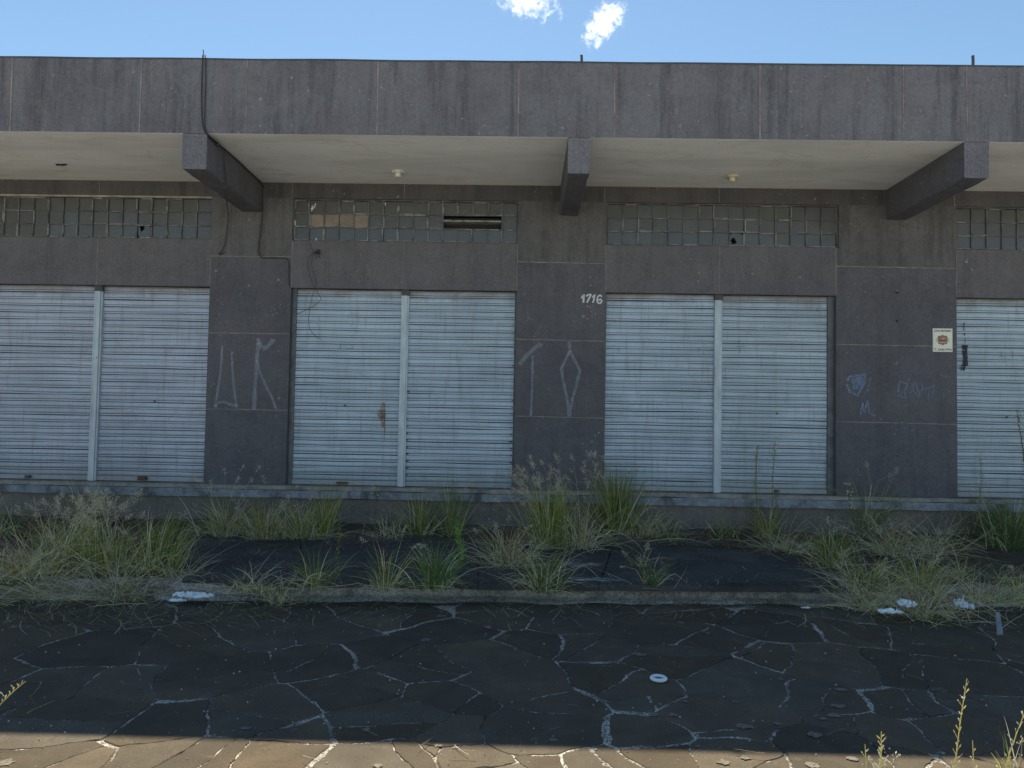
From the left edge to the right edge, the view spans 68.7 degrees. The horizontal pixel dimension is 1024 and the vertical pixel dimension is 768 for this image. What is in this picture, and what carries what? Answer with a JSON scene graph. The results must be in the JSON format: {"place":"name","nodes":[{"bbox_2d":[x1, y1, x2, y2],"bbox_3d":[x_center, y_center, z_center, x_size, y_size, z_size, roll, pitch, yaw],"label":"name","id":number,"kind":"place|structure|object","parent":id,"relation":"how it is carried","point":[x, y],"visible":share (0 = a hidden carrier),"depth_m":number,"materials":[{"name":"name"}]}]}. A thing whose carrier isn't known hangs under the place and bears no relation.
{"place":"outdoors","nodes":[
{"label":"outdoors","id":0,"kind":"place"},
{"bbox_2d":[0,680,25,704],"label":"grass stalk","id":1,"kind":"object","parent":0,"point":[9,693],"depth_m":3.62,"materials":[{"name":"beige plant"}]},
{"bbox_2d":[0,536,853,592],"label":"terrace slab","id":2,"kind":"structure","parent":0,"point":[726,563],"depth_m":7.06,"materials":[{"name":"grey"}]},
{"bbox_2d":[0,498,39,537],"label":"grass tuft","id":3,"kind":"object","parent":2,"relation":"on","point":[4,525],"visible":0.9,"depth_m":8.19,"materials":[{"name":"green plant"}]},
{"bbox_2d":[178,464,264,538],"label":"grass tuft","id":4,"kind":"object","parent":2,"relation":"on","point":[222,525],"visible":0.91,"depth_m":8.38,"materials":[{"name":"green plant"}]},
{"bbox_2d":[334,496,341,578],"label":"leafy weed","id":5,"kind":"object","parent":2,"relation":"on","point":[338,539],"visible":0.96,"depth_m":6.33,"materials":[{"name":"green plant"}]},
{"bbox_2d":[452,519,466,580],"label":"leafy weed","id":6,"kind":"object","parent":2,"relation":"on","point":[459,542],"visible":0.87,"depth_m":6.41,"materials":[{"name":"green plant"}]},
{"bbox_2d":[423,515,577,574],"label":"grass tuft","id":7,"kind":"object","parent":2,"relation":"on","point":[508,556],"visible":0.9,"depth_m":7.02,"materials":[{"name":"green plant"}]},
{"bbox_2d":[489,456,600,550],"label":"grass tuft","id":8,"kind":"object","parent":2,"relation":"on","point":[544,520],"visible":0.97,"depth_m":7.92,"materials":[{"name":"green plant"}]},
{"bbox_2d":[486,451,646,556],"bbox_3d":[0.610,1.236,8.007,1.812,1.057,1.455,1,-2,1],"label":"grass tuft","id":9,"kind":"object","parent":2,"relation":"on","point":[580,544],"visible":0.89,"depth_m":7.96,"materials":[{"name":"green plant"}]},
{"bbox_2d":[567,506,572,555],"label":"leafy weed","id":10,"kind":"object","parent":2,"relation":"on","point":[570,532],"visible":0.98,"depth_m":7.57,"materials":[{"name":"green plant"}]},
{"bbox_2d":[560,562,597,567],"bbox_3d":[0.640,1.721,7.125,0.446,0.001,0.310,1,-2,1],"label":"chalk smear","id":11,"kind":"object","parent":2,"relation":"on","point":[578,563],"visible":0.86,"depth_m":7.18,"materials":[{"name":"grey"}]},
{"bbox_2d":[569,577,620,581],"bbox_3d":[0.704,1.700,6.522,0.485,0.001,0.186,1,-2,1],"label":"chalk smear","id":12,"kind":"object","parent":2,"relation":"on","point":[603,579],"visible":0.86,"depth_m":6.51,"materials":[{"name":"grey"}]},
{"bbox_2d":[612,538,670,567],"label":"grass tuft","id":13,"kind":"object","parent":2,"relation":"on","point":[644,559],"visible":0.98,"depth_m":7.14,"materials":[{"name":"green plant"}]},
{"bbox_2d":[0,599,1023,767],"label":"pavement","id":14,"kind":"structure","parent":0,"point":[289,680],"depth_m":4.38,"materials":[{"name":"grey stone"}]},
{"bbox_2d":[0,491,147,613],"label":"grass tuft","id":15,"kind":"object","parent":14,"relation":"on","point":[18,596],"visible":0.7,"depth_m":6.10,"materials":[{"name":"green plant"}]},
{"bbox_2d":[0,506,235,622],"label":"grass tuft","id":16,"kind":"object","parent":14,"relation":"on","point":[112,590],"visible":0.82,"depth_m":6.15,"materials":[{"name":"green plant"}]},
{"bbox_2d":[214,562,344,607],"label":"grass tuft","id":17,"kind":"object","parent":14,"relation":"on","point":[279,599],"visible":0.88,"depth_m":6.11,"materials":[{"name":"green plant"}]},
{"bbox_2d":[0,539,1021,766],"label":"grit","id":18,"kind":"object","parent":14,"relation":"on","point":[484,635],"visible":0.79,"depth_m":4.90,"materials":[{"name":"grey gravel"}]},
{"bbox_2d":[2,531,1020,759],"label":"straw litter","id":19,"kind":"object","parent":14,"relation":"on","point":[227,599],"visible":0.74,"depth_m":6.06,"materials":[{"name":"beige plant"}]},
{"bbox_2d":[167,598,186,601],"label":"paper litter","id":20,"kind":"object","parent":19,"relation":"on","point":[175,600],"visible":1,"depth_m":5.99,"materials":[{"name":"white paper"}]},
{"bbox_2d":[172,591,213,597],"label":"paper litter","id":21,"kind":"object","parent":19,"relation":"on","point":[193,594],"visible":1,"depth_m":6.09,"materials":[{"name":"white paper"}]},
{"bbox_2d":[0,576,1023,606],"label":"kerb","id":22,"kind":"structure","parent":14,"relation":"on","point":[363,593],"depth_m":6.33,"materials":[{"name":"concrete"}]},
{"bbox_2d":[121,531,225,594],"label":"grass tuft","id":23,"kind":"object","parent":22,"relation":"on","point":[169,576],"visible":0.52,"depth_m":6.41,"materials":[{"name":"green plant"}]},
{"bbox_2d":[180,551,317,597],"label":"grass tuft","id":24,"kind":"object","parent":22,"relation":"on","point":[256,589],"visible":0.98,"depth_m":6.01,"materials":[{"name":"green plant"}]},
{"bbox_2d":[257,541,373,591],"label":"grass tuft","id":25,"kind":"object","parent":22,"relation":"on","point":[310,580],"visible":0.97,"depth_m":6.16,"materials":[{"name":"green plant"}]},
{"bbox_2d":[352,525,435,593],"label":"grass tuft","id":26,"kind":"object","parent":22,"relation":"on","point":[382,584],"visible":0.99,"depth_m":6.11,"materials":[{"name":"green plant"}]},
{"bbox_2d":[379,535,483,594],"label":"grass tuft","id":27,"kind":"object","parent":22,"relation":"on","point":[432,577],"visible":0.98,"depth_m":6.18,"materials":[{"name":"green plant"}]},
{"bbox_2d":[473,522,605,607],"bbox_3d":[0.240,1.415,6.185,1.106,0.601,1.108,0,-3,33],"label":"grass tuft","id":28,"kind":"object","parent":22,"relation":"on","point":[544,583],"visible":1,"depth_m":6.12,"materials":[{"name":"green plant"}]},
{"bbox_2d":[598,548,686,589],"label":"grass tuft","id":29,"kind":"object","parent":22,"relation":"on","point":[652,580],"visible":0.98,"depth_m":6.38,"materials":[{"name":"green plant"}]},
{"bbox_2d":[786,524,974,600],"bbox_3d":[3.066,1.476,6.431,1.306,0.613,1.223,3,-3,-40],"label":"grass tuft","id":30,"kind":"object","parent":22,"relation":"on","point":[867,576],"visible":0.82,"depth_m":6.36,"materials":[{"name":"green plant"}]},
{"bbox_2d":[838,532,1010,599],"bbox_3d":[3.470,1.497,6.361,1.201,0.579,1.176,1,-2,1],"label":"grass tuft","id":31,"kind":"object","parent":22,"relation":"on","point":[915,581],"visible":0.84,"depth_m":6.39,"materials":[{"name":"green plant"}]},
{"bbox_2d":[902,559,1023,610],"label":"grass tuft","id":32,"kind":"object","parent":22,"relation":"on","point":[987,597],"visible":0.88,"depth_m":6.31,"materials":[{"name":"green plant"}]},
{"bbox_2d":[650,674,666,682],"bbox_3d":[0.883,1.773,4.512,0.106,0.021,0.106,1,-2,1],"label":"plastic ring","id":33,"kind":"object","parent":14,"relation":"on","point":[654,677],"visible":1,"depth_m":4.49,"materials":[{"name":"white plastic"}]},
{"bbox_2d":[861,747,868,767],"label":"grass stalk","id":34,"kind":"object","parent":14,"relation":"on","point":[865,757],"depth_m":3.07,"materials":[{"name":"yellow plant"}]},
{"bbox_2d":[796,562,944,621],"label":"grass tuft","id":35,"kind":"object","parent":14,"relation":"on","point":[853,604],"visible":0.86,"depth_m":6.21,"materials":[{"name":"green plant"}]},
{"bbox_2d":[868,745,900,767],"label":"grass tuft","id":36,"kind":"object","parent":14,"relation":"on","point":[883,758],"visible":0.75,"depth_m":3.10,"materials":[{"name":"beige plant"}]},
{"bbox_2d":[799,540,1020,636],"bbox_3d":[3.299,1.567,6.077,1.704,0.654,1.463,2,-2,-22],"label":"grass tuft","id":37,"kind":"object","parent":14,"relation":"on","point":[929,610],"visible":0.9,"depth_m":6.01,"materials":[{"name":"green plant"}]},
{"bbox_2d":[878,608,902,613],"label":"paper litter","id":38,"kind":"object","parent":37,"relation":"on","point":[890,610],"visible":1,"depth_m":5.78,"materials":[{"name":"white paper"}]},
{"bbox_2d":[896,598,916,607],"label":"paper litter","id":39,"kind":"object","parent":37,"relation":"on","point":[907,603],"visible":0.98,"depth_m":5.92,"materials":[{"name":"white paper"}]},
{"bbox_2d":[953,595,974,608],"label":"paper litter","id":40,"kind":"object","parent":37,"relation":"on","point":[965,605],"visible":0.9,"depth_m":5.99,"materials":[{"name":"white paper"}]},
{"bbox_2d":[970,740,977,767],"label":"grass stalk","id":41,"kind":"object","parent":14,"relation":"on","point":[973,756],"depth_m":3.04,"materials":[{"name":"yellow plant"}]},
{"bbox_2d":[995,612,1002,634],"bbox_3d":[3.644,1.794,5.610,0.044,0.152,0.077,0,-2,14],"label":"plastic strip","id":42,"kind":"object","parent":14,"relation":"on","point":[998,624],"visible":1,"depth_m":5.61,"materials":[{"name":"plastic"}]},
{"bbox_2d":[991,717,1023,767],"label":"grass tuft","id":43,"kind":"object","parent":14,"relation":"on","point":[1008,754],"visible":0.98,"depth_m":3.11,"materials":[{"name":"plant"}]},
{"bbox_2d":[0,515,1023,585],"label":"terrace soil","id":44,"kind":"structure","parent":0,"point":[1015,558],"depth_m":8.42,"materials":[{"name":"brown soil"}]},
{"bbox_2d":[0,492,110,584],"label":"grass tuft","id":45,"kind":"object","parent":44,"relation":"on","point":[18,574],"visible":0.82,"depth_m":6.16,"materials":[{"name":"green plant"}]},
{"bbox_2d":[0,491,136,575],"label":"grass tuft","id":46,"kind":"object","parent":44,"relation":"on","point":[59,538],"visible":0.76,"depth_m":6.54,"materials":[{"name":"green plant"}]},
{"bbox_2d":[22,468,163,537],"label":"grass tuft","id":47,"kind":"object","parent":44,"relation":"on","point":[77,534],"visible":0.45,"depth_m":8.35,"materials":[{"name":"green plant"}]},
{"bbox_2d":[1,487,204,580],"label":"grass tuft","id":48,"kind":"object","parent":44,"relation":"on","point":[103,558],"visible":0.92,"depth_m":6.49,"materials":[{"name":"green plant"}]},
{"bbox_2d":[71,505,243,576],"bbox_3d":[-3.018,1.357,6.585,1.332,0.580,1.148,1,-2,1],"label":"grass tuft","id":49,"kind":"object","parent":44,"relation":"on","point":[162,544],"visible":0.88,"depth_m":6.53,"materials":[{"name":"green plant"}]},
{"bbox_2d":[207,476,327,540],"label":"grass tuft","id":50,"kind":"object","parent":44,"relation":"on","point":[261,531],"visible":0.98,"depth_m":8.25,"materials":[{"name":"green plant"}]},
{"bbox_2d":[256,494,367,539],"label":"grass tuft","id":51,"kind":"object","parent":44,"relation":"on","point":[300,527],"visible":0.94,"depth_m":8.29,"materials":[{"name":"green plant"}]},
{"bbox_2d":[287,470,363,541],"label":"grass tuft","id":52,"kind":"object","parent":44,"relation":"on","point":[326,526],"visible":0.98,"depth_m":8.34,"materials":[{"name":"green plant"}]},
{"bbox_2d":[371,482,379,536],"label":"leafy weed","id":53,"kind":"object","parent":44,"relation":"on","point":[375,507],"visible":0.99,"depth_m":8.43,"materials":[{"name":"green plant"}]},
{"bbox_2d":[347,506,413,539],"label":"grass tuft","id":54,"kind":"object","parent":44,"relation":"on","point":[388,534],"visible":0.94,"depth_m":8.43,"materials":[{"name":"green plant"}]},
{"bbox_2d":[390,476,451,537],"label":"grass tuft","id":55,"kind":"object","parent":44,"relation":"on","point":[415,526],"visible":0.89,"depth_m":8.54,"materials":[{"name":"green plant"}]},
{"bbox_2d":[421,473,490,537],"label":"grass tuft","id":56,"kind":"object","parent":44,"relation":"on","point":[448,529],"visible":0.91,"depth_m":8.49,"materials":[{"name":"green plant"}]},
{"bbox_2d":[560,450,715,547],"bbox_3d":[1.285,1.289,8.717,1.794,1.031,1.571,1,-2,1],"label":"grass tuft","id":57,"kind":"object","parent":44,"relation":"on","point":[610,510],"visible":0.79,"depth_m":8.63,"materials":[{"name":"green plant"}]},
{"bbox_2d":[602,507,708,546],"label":"grass tuft","id":58,"kind":"object","parent":44,"relation":"on","point":[647,532],"visible":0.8,"depth_m":8.56,"materials":[{"name":"green plant"}]},
{"bbox_2d":[643,511,700,544],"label":"grass tuft","id":59,"kind":"object","parent":44,"relation":"on","point":[673,535],"visible":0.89,"depth_m":8.49,"materials":[{"name":"green plant"}]},
{"bbox_2d":[687,510,770,547],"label":"grass tuft","id":60,"kind":"object","parent":44,"relation":"on","point":[721,530],"visible":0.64,"depth_m":8.53,"materials":[{"name":"green plant"}]},
{"bbox_2d":[752,444,761,538],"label":"leafy weed","id":61,"kind":"object","parent":44,"relation":"on","point":[756,500],"visible":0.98,"depth_m":8.54,"materials":[{"name":"green plant"}]},
{"bbox_2d":[770,441,778,525],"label":"leafy weed","id":62,"kind":"object","parent":44,"relation":"on","point":[774,450],"visible":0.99,"depth_m":8.56,"materials":[{"name":"green plant"}]},
{"bbox_2d":[742,503,808,539],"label":"grass tuft","id":63,"kind":"object","parent":44,"relation":"on","point":[765,529],"visible":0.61,"depth_m":8.58,"materials":[{"name":"green plant"}]},
{"bbox_2d":[712,513,851,554],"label":"grass tuft","id":64,"kind":"object","parent":44,"relation":"on","point":[783,546],"visible":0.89,"depth_m":8.06,"materials":[{"name":"green plant"}]},
{"bbox_2d":[759,516,890,568],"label":"grass tuft","id":65,"kind":"object","parent":44,"relation":"on","point":[827,551],"visible":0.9,"depth_m":7.28,"materials":[{"name":"green plant"}]},
{"bbox_2d":[844,490,854,561],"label":"leafy weed","id":66,"kind":"object","parent":44,"relation":"on","point":[850,502],"visible":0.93,"depth_m":7.50,"materials":[{"name":"green plant"}]},
{"bbox_2d":[808,461,942,541],"bbox_3d":[4.261,1.378,8.772,1.659,0.959,1.479,1,-2,1],"label":"grass tuft","id":67,"kind":"object","parent":44,"relation":"on","point":[865,519],"visible":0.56,"depth_m":8.70,"materials":[{"name":"green plant"}]},
{"bbox_2d":[817,496,970,560],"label":"grass tuft","id":68,"kind":"object","parent":44,"relation":"on","point":[892,548],"visible":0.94,"depth_m":7.91,"materials":[{"name":"green plant"}]},
{"bbox_2d":[871,502,1013,562],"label":"grass tuft","id":69,"kind":"object","parent":44,"relation":"on","point":[934,551],"visible":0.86,"depth_m":8.04,"materials":[{"name":"green plant"}]},
{"bbox_2d":[922,502,976,536],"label":"grass tuft","id":70,"kind":"object","parent":44,"relation":"on","point":[942,519],"visible":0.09,"depth_m":8.71,"materials":[{"name":"green plant"}]},
{"bbox_2d":[894,540,1023,582],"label":"grass tuft","id":71,"kind":"object","parent":44,"relation":"on","point":[963,574],"visible":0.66,"depth_m":6.82,"materials":[{"name":"green plant"}]},
{"bbox_2d":[941,492,1010,541],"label":"grass tuft","id":72,"kind":"object","parent":44,"relation":"on","point":[971,529],"visible":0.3,"depth_m":8.69,"materials":[{"name":"green plant"}]},
{"bbox_2d":[976,450,983,498],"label":"leafy weed","id":73,"kind":"object","parent":44,"relation":"on","point":[981,475],"visible":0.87,"depth_m":8.81,"materials":[{"name":"green plant"}]},
{"bbox_2d":[944,491,1023,551],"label":"grass tuft","id":74,"kind":"object","parent":44,"relation":"on","point":[1007,536],"visible":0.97,"depth_m":8.34,"materials":[{"name":"green plant"}]},
{"bbox_2d":[963,563,1023,608],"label":"grass tuft","id":75,"kind":"object","parent":44,"relation":"in","point":[1014,590],"visible":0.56,"depth_m":6.51,"materials":[{"name":"green plant"}]},
{"bbox_2d":[1012,409,1023,529],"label":"leafy weed","id":76,"kind":"object","parent":44,"relation":"on","point":[1017,416],"visible":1,"depth_m":8.05,"materials":[{"name":"green plant"}]},
{"bbox_2d":[0,0,1023,64],"label":"sky","id":77,"kind":"structure","parent":0,"point":[936,32],"materials":[{"name":"blue"}]},
{"bbox_2d":[876,731,887,767],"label":"grass stalk","id":78,"kind":"object","parent":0,"point":[881,760],"depth_m":2.97,"materials":[{"name":"yellow plant"}]},
{"bbox_2d":[919,680,968,767],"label":"grass stalk","id":79,"kind":"object","parent":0,"point":[958,740],"depth_m":2.98,"materials":[{"name":"yellow plant"}]},
{"bbox_2d":[996,711,1023,767],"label":"grass stalk","id":80,"kind":"object","parent":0,"point":[1021,722],"depth_m":2.99,"materials":[{"name":"yellow plant"}]},
{"label":"ground","id":81,"kind":"structure","parent":0,"visible":0},
{"bbox_2d":[0,56,1023,536],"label":"commercial building","id":82,"kind":"structure","parent":81,"relation":"on","point":[854,222],"depth_m":9.02,"materials":[{"name":"grey concrete"}]},
{"bbox_2d":[0,194,211,239],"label":"window","id":83,"kind":"structure","parent":82,"relation":"in","point":[21,215],"depth_m":9.22,"materials":[{"name":"glass"}]},
{"bbox_2d":[204,55,227,254],"bbox_3d":[-3.238,-2.444,8.359,0.207,1.704,1.702,2,-2,-15],"label":"cable","id":84,"kind":"object","parent":82,"relation":"attached to","point":[217,144],"visible":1,"depth_m":7.77,"materials":[{"name":"black rubber"}]},
{"bbox_2d":[201,55,289,286],"bbox_3d":[-2.921,-2.253,8.328,0.404,2.078,1.636,1,-2,3],"label":"cable","id":85,"kind":"object","parent":82,"relation":"attached to","point":[245,168],"visible":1,"depth_m":8.60,"materials":[{"name":"black rubber"}]},
{"bbox_2d":[297,245,320,339],"bbox_3d":[-2.496,-1.126,9.102,0.381,1.177,0.092,1,-2,10],"label":"wire tangle","id":86,"kind":"object","parent":82,"relation":"hanging from","point":[316,252],"visible":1,"depth_m":9.07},
{"bbox_2d":[391,170,404,177],"bbox_3d":[-1.317,-2.419,8.648,0.156,0.069,0.156,1,-2,1],"label":"lamp holder","id":87,"kind":"object","parent":82,"relation":"attached to","point":[398,173],"visible":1,"depth_m":8.62,"materials":[{"name":"white plastic"}]},
{"bbox_2d":[293,199,518,243],"bbox_3d":[-1.299,-1.982,9.166,2.756,0.525,0.180,1,-2,1],"label":"window","id":88,"kind":"structure","parent":82,"relation":"in","point":[353,220],"depth_m":9.16,"materials":[{"name":"glass"}]},
{"bbox_2d":[581,294,601,303],"bbox_3d":[0.961,-1.027,9.027,0.265,0.124,0.001,1,-2,1],"label":"house number","id":89,"kind":"object","parent":82,"relation":"attached to","point":[593,296],"visible":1,"depth_m":9.03,"materials":[{"name":"white paint"}]},
{"bbox_2d":[606,203,837,247],"bbox_3d":[2.542,-1.918,9.088,2.792,0.525,0.040,1,-2,1],"label":"window","id":90,"kind":"structure","parent":82,"relation":"in","point":[651,224],"depth_m":9.09,"materials":[{"name":"glass"}]},
{"bbox_2d":[725,174,738,182],"bbox_3d":[2.528,-2.353,8.599,0.156,0.069,0.156,1,-2,1],"label":"lamp holder","id":91,"kind":"object","parent":82,"relation":"attached to","point":[731,177],"visible":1,"depth_m":8.57,"materials":[{"name":"beige plastic"}]},
{"bbox_2d":[846,374,873,414],"bbox_3d":[4.158,0.131,8.927,0.360,0.515,0.001,1,-2,1],"label":"graffiti","id":92,"kind":"object","parent":82,"relation":"attached to","point":[858,379],"visible":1,"depth_m":8.93,"materials":[{"name":"blue paint"}]},
{"bbox_2d":[933,328,952,351],"bbox_3d":[5.138,-0.523,8.934,0.232,0.280,0.011,1,-2,1],"label":"security poster","id":93,"kind":"object","parent":82,"relation":"attached to","point":[942,339],"visible":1,"depth_m":8.93,"materials":[{"name":"white paper"}]},
{"bbox_2d":[961,323,967,370],"bbox_3d":[5.439,-0.449,9.003,0.087,0.580,0.001,1,-2,1],"label":"graffiti","id":94,"kind":"object","parent":82,"relation":"attached to","point":[965,356],"visible":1,"depth_m":9.00,"materials":[{"name":"grey paint"}]},
{"bbox_2d":[971,55,974,64],"bbox_3d":[4.618,-3.230,7.502,0.030,0.129,0.027,1,-2,1],"label":"roof rod","id":95,"kind":"object","parent":82,"relation":"on","point":[972,60],"visible":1,"depth_m":7.49,"materials":[{"name":"metal"}]},
{"bbox_2d":[957,207,1023,250],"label":"window","id":96,"kind":"structure","parent":82,"relation":"in","point":[978,228],"depth_m":9.03,"materials":[{"name":"glass"}]}
]}

